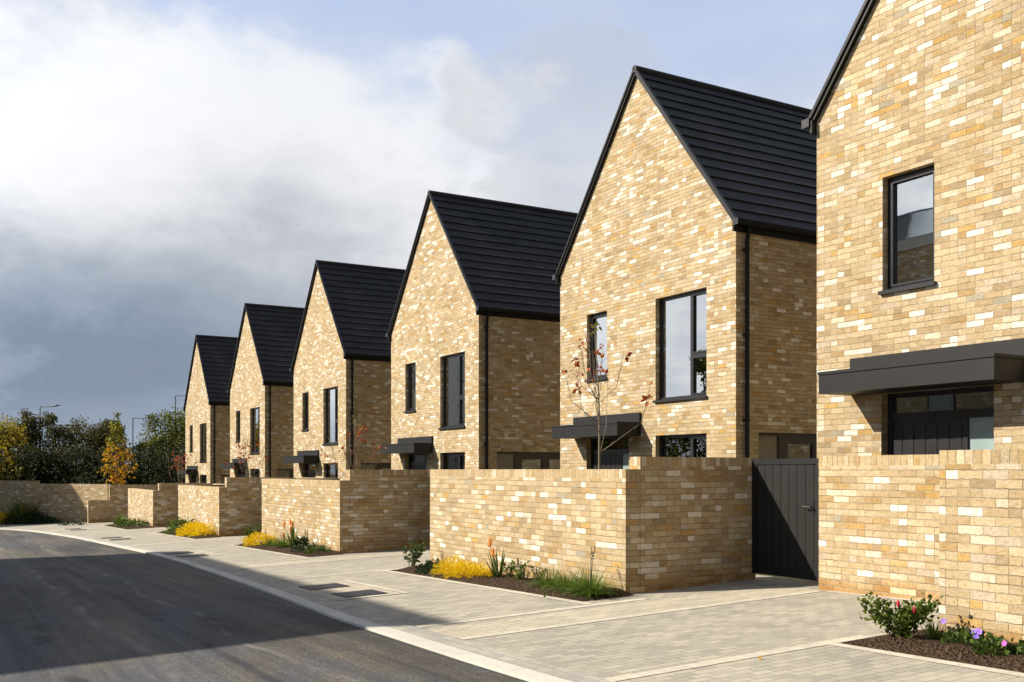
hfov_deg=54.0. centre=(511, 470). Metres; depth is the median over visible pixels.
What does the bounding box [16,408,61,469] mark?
bushy tree
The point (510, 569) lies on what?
green sprig
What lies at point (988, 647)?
cranesbill
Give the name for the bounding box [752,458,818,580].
garden gate
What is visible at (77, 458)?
bush
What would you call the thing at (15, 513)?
tall plant
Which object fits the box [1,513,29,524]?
plant
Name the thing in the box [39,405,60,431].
street lamp
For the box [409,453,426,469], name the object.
front door
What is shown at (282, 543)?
grass tuft
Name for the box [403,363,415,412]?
window
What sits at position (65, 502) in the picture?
boundary wall
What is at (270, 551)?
edging band
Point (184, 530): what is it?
yellow mound
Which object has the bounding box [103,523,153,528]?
soil
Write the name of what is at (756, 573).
ground
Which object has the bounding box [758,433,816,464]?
glazed side door
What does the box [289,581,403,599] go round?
pavement
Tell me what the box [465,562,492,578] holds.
yellow mound
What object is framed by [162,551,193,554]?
inspection cover
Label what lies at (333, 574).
edging band
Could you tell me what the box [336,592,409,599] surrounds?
edging band
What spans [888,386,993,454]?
front door
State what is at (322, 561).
edging band
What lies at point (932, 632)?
grass tuft
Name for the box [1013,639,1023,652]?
cranesbill
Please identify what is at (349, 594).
inspection cover
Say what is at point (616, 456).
front door
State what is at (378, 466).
glazed side door
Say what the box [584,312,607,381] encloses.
window
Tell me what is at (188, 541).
path
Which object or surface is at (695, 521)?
return wall
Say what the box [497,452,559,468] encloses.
glazed side door
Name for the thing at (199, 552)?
pavement
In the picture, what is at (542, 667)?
edging band
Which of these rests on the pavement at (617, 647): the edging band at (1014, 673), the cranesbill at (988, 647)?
the edging band at (1014, 673)
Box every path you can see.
[75,528,168,533]
[132,536,261,545]
[223,549,429,568]
[427,585,817,637]
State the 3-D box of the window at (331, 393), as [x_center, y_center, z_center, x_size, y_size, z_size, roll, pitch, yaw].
[-6.540,-1.961,36.497,0.220,2.087,1.590,0,0,-30]
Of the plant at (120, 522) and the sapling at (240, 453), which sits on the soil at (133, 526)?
the plant at (120, 522)
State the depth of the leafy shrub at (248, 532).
25.02 m
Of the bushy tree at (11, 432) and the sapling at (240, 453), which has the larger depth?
the bushy tree at (11, 432)
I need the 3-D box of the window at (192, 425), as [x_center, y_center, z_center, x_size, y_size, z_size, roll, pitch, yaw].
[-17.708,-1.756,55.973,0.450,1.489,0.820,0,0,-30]
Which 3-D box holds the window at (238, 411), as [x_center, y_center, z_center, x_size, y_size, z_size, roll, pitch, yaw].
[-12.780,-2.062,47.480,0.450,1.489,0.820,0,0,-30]
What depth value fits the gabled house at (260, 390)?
45.28 m
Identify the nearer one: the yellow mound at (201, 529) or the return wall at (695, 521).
the return wall at (695, 521)
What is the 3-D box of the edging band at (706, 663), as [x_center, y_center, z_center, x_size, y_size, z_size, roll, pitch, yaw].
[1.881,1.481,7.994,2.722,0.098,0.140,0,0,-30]
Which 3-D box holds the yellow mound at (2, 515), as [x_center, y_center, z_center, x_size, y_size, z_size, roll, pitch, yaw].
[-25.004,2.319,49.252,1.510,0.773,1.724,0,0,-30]
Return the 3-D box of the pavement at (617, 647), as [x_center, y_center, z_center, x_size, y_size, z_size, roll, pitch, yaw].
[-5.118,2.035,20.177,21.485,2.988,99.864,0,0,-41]
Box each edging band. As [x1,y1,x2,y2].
[4,528,613,681]
[156,533,192,538]
[218,555,345,565]
[229,545,309,557]
[236,552,429,568]
[269,568,401,580]
[285,580,349,586]
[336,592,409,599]
[347,580,405,592]
[385,570,593,604]
[416,598,646,627]
[459,590,820,639]
[603,635,868,681]
[826,591,936,602]
[829,643,1023,676]
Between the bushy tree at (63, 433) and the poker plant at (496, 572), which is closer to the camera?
the poker plant at (496, 572)
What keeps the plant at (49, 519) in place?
on the soil
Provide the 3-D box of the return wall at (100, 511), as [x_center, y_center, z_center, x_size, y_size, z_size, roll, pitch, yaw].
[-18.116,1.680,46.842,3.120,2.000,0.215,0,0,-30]
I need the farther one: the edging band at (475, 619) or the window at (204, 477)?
the window at (204, 477)
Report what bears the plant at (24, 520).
on the soil
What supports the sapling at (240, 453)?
on the ground
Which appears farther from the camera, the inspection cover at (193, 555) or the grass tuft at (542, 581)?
the inspection cover at (193, 555)
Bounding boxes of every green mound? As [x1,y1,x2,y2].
[162,515,187,533]
[170,517,196,534]
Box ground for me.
[124,474,796,578]
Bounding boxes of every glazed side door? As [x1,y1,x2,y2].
[221,475,229,483]
[277,469,293,477]
[361,463,390,469]
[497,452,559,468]
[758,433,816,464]
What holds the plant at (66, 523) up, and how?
on the pavement at (617, 647)
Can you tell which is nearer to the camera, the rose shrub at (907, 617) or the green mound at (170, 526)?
the rose shrub at (907, 617)
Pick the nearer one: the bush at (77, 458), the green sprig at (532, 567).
the green sprig at (532, 567)
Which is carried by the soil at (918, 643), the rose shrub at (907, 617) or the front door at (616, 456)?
the rose shrub at (907, 617)
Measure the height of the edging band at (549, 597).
0.136 m
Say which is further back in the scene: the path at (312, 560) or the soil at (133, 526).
the soil at (133, 526)
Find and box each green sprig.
[499,560,516,576]
[511,561,528,579]
[527,563,547,582]
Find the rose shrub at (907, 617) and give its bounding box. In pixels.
[857,591,942,637]
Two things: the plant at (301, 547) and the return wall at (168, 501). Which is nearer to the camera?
the plant at (301, 547)
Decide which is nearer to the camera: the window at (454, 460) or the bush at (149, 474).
the window at (454, 460)
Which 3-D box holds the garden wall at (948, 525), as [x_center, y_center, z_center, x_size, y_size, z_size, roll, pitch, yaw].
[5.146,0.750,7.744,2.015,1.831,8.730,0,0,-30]
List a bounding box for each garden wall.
[128,488,158,526]
[178,484,225,536]
[262,478,349,553]
[430,469,639,593]
[819,449,1023,642]
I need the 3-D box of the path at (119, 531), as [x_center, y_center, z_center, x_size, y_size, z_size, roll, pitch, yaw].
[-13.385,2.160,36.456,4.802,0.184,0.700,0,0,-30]
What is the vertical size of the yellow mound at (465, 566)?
0.313 m
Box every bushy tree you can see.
[0,413,44,481]
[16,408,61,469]
[35,415,98,483]
[84,418,130,473]
[129,407,184,482]
[130,435,178,484]
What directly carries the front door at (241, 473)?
in the gabled house at (260, 390)
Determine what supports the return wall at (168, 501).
on the ground
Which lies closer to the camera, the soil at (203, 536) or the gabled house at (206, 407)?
the soil at (203, 536)
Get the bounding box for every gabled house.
[176,335,237,484]
[220,303,303,477]
[283,260,405,479]
[380,190,577,469]
[551,65,816,468]
[801,0,1023,457]
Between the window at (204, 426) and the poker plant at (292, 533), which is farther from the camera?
the window at (204, 426)
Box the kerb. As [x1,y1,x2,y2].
[0,528,571,681]
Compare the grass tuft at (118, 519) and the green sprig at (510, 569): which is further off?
the grass tuft at (118, 519)
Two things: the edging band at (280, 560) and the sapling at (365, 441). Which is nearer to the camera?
the edging band at (280, 560)
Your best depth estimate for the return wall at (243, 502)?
29.74 m
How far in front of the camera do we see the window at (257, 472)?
45.22 m
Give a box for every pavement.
[0,522,1023,681]
[47,528,90,531]
[100,536,136,540]
[170,551,216,556]
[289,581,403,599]
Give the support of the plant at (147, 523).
on the soil at (133, 526)
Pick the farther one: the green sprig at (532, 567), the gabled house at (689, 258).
the gabled house at (689, 258)
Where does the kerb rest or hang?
on the ground
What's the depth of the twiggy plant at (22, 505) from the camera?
48.44 m
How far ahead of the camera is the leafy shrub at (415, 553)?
16.53 m
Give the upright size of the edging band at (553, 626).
0.169 m
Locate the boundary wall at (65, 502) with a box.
[0,480,110,522]
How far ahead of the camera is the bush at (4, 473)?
63.83 m
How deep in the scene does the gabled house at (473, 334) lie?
28.23 m
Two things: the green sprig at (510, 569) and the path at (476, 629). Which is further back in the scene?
the green sprig at (510, 569)
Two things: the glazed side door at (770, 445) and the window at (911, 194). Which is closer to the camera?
the window at (911, 194)
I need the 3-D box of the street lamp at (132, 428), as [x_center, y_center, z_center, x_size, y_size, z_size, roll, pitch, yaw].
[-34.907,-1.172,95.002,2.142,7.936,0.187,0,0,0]
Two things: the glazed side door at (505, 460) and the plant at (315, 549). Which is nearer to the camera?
the plant at (315, 549)
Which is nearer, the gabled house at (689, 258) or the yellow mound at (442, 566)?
the yellow mound at (442, 566)
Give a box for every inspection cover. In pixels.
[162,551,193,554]
[177,554,208,557]
[298,583,349,589]
[331,589,387,597]
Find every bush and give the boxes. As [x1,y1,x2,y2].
[0,437,38,480]
[8,443,77,483]
[45,444,111,483]
[71,444,152,484]
[123,441,184,484]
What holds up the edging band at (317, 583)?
on the pavement at (328, 592)
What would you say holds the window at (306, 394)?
in the gabled house at (340, 368)
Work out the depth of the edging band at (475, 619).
10.93 m
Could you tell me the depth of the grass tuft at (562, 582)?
12.57 m
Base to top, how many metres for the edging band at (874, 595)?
0.061 m
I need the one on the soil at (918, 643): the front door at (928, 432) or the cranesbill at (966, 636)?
the cranesbill at (966, 636)
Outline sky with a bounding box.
[0,0,864,470]
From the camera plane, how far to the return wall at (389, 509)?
21.28 m
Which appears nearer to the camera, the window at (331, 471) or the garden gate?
the garden gate
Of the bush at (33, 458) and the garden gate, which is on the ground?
the bush at (33, 458)
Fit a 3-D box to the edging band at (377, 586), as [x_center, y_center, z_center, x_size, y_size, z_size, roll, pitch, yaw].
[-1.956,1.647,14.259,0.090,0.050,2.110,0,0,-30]
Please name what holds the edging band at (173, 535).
on the pavement at (617, 647)
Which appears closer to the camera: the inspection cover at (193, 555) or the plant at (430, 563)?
the plant at (430, 563)
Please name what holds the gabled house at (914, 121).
on the ground
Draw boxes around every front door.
[192,475,195,482]
[238,469,244,476]
[305,463,314,477]
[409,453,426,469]
[591,437,628,468]
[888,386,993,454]
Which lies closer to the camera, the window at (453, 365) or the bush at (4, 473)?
the window at (453, 365)
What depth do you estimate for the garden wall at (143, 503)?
39.76 m
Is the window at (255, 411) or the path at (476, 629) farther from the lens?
the window at (255, 411)
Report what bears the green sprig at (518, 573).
on the soil at (504, 581)
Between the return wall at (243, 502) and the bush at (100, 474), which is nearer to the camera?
the return wall at (243, 502)
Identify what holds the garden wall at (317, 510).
on the ground
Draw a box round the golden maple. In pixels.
[97,412,138,484]
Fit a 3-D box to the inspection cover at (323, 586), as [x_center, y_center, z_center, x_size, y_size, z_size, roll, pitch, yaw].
[-2.716,1.693,14.483,0.580,0.073,0.580,0,0,-30]
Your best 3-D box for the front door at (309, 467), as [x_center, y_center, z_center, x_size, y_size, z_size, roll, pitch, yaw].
[-7.679,0.887,38.649,0.070,2.312,1.560,0,0,-30]
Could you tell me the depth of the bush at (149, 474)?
63.98 m
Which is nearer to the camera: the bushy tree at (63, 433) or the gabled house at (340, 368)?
the gabled house at (340, 368)
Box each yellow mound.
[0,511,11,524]
[174,521,209,536]
[187,522,216,536]
[241,531,277,546]
[430,554,470,576]
[442,560,483,579]
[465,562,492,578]
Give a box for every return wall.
[87,485,157,522]
[158,483,209,526]
[225,477,289,535]
[346,470,429,552]
[630,457,755,592]
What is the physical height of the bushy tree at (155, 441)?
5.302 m
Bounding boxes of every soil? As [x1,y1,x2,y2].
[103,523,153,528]
[156,530,220,538]
[236,542,342,556]
[391,566,632,600]
[840,629,1023,672]
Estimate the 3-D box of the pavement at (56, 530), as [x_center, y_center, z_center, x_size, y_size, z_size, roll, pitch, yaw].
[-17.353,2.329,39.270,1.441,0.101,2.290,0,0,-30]
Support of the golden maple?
on the ground
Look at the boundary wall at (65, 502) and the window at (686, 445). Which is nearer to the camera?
the window at (686, 445)
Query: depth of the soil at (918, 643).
7.75 m
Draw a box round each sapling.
[169,450,196,482]
[224,439,270,476]
[320,415,386,479]
[557,321,657,468]
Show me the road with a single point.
(75, 610)
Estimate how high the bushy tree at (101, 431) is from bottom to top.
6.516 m
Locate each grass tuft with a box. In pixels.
[108,513,129,523]
[258,535,280,545]
[269,533,289,546]
[524,565,570,588]
[540,563,589,591]
[557,546,625,598]
[918,614,960,639]
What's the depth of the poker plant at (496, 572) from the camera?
14.32 m
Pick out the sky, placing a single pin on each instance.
(168, 167)
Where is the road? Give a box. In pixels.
[0,529,527,681]
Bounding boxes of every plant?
[0,489,41,523]
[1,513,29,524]
[18,500,40,518]
[18,510,49,524]
[29,516,61,523]
[58,520,83,525]
[111,518,138,525]
[120,519,149,527]
[282,518,304,547]
[290,536,309,548]
[290,542,322,552]
[302,544,333,553]
[414,558,446,574]
[485,538,513,577]
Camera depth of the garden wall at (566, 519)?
13.86 m
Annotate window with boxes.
[189,425,192,451]
[199,423,206,462]
[202,475,206,482]
[235,411,239,442]
[249,407,259,453]
[252,469,259,476]
[301,393,308,430]
[322,387,337,444]
[326,463,337,477]
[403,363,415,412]
[438,352,464,429]
[443,452,464,468]
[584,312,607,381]
[653,288,707,402]
[659,433,706,456]
[878,165,936,294]
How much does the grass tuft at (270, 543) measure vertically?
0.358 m
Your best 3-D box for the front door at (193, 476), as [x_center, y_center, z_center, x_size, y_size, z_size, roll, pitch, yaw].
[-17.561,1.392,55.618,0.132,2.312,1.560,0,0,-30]
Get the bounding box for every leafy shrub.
[244,524,260,538]
[402,537,428,566]
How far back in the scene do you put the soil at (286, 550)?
21.79 m
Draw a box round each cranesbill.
[940,618,990,644]
[970,629,1021,655]
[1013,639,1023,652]
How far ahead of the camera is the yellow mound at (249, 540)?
24.29 m
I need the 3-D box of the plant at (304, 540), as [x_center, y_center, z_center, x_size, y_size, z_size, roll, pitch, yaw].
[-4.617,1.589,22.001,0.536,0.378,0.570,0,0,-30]
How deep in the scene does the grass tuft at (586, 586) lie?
12.04 m
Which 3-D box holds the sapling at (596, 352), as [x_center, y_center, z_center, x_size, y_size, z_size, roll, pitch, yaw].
[1.371,-0.330,15.259,1.585,3.893,1.265,0,0,-30]
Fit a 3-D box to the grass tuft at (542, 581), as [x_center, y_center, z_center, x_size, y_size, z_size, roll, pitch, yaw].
[0.521,1.375,13.010,0.871,0.356,0.870,0,0,-30]
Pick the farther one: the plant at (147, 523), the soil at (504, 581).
the plant at (147, 523)
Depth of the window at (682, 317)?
19.60 m
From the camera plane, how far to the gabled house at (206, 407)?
53.79 m
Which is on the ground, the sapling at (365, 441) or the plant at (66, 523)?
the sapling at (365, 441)
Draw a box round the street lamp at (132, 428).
[132,417,149,446]
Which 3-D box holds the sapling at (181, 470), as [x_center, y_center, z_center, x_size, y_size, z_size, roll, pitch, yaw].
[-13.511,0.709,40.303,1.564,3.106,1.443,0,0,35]
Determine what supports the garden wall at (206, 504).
on the ground
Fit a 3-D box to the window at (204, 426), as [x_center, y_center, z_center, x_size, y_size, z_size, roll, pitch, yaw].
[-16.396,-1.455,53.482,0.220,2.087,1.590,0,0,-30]
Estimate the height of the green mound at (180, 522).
0.631 m
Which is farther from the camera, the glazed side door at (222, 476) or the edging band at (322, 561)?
the glazed side door at (222, 476)
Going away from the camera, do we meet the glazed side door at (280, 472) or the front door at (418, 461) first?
the front door at (418, 461)
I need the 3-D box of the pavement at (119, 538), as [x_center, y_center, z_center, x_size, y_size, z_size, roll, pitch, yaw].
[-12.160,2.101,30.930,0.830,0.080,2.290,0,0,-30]

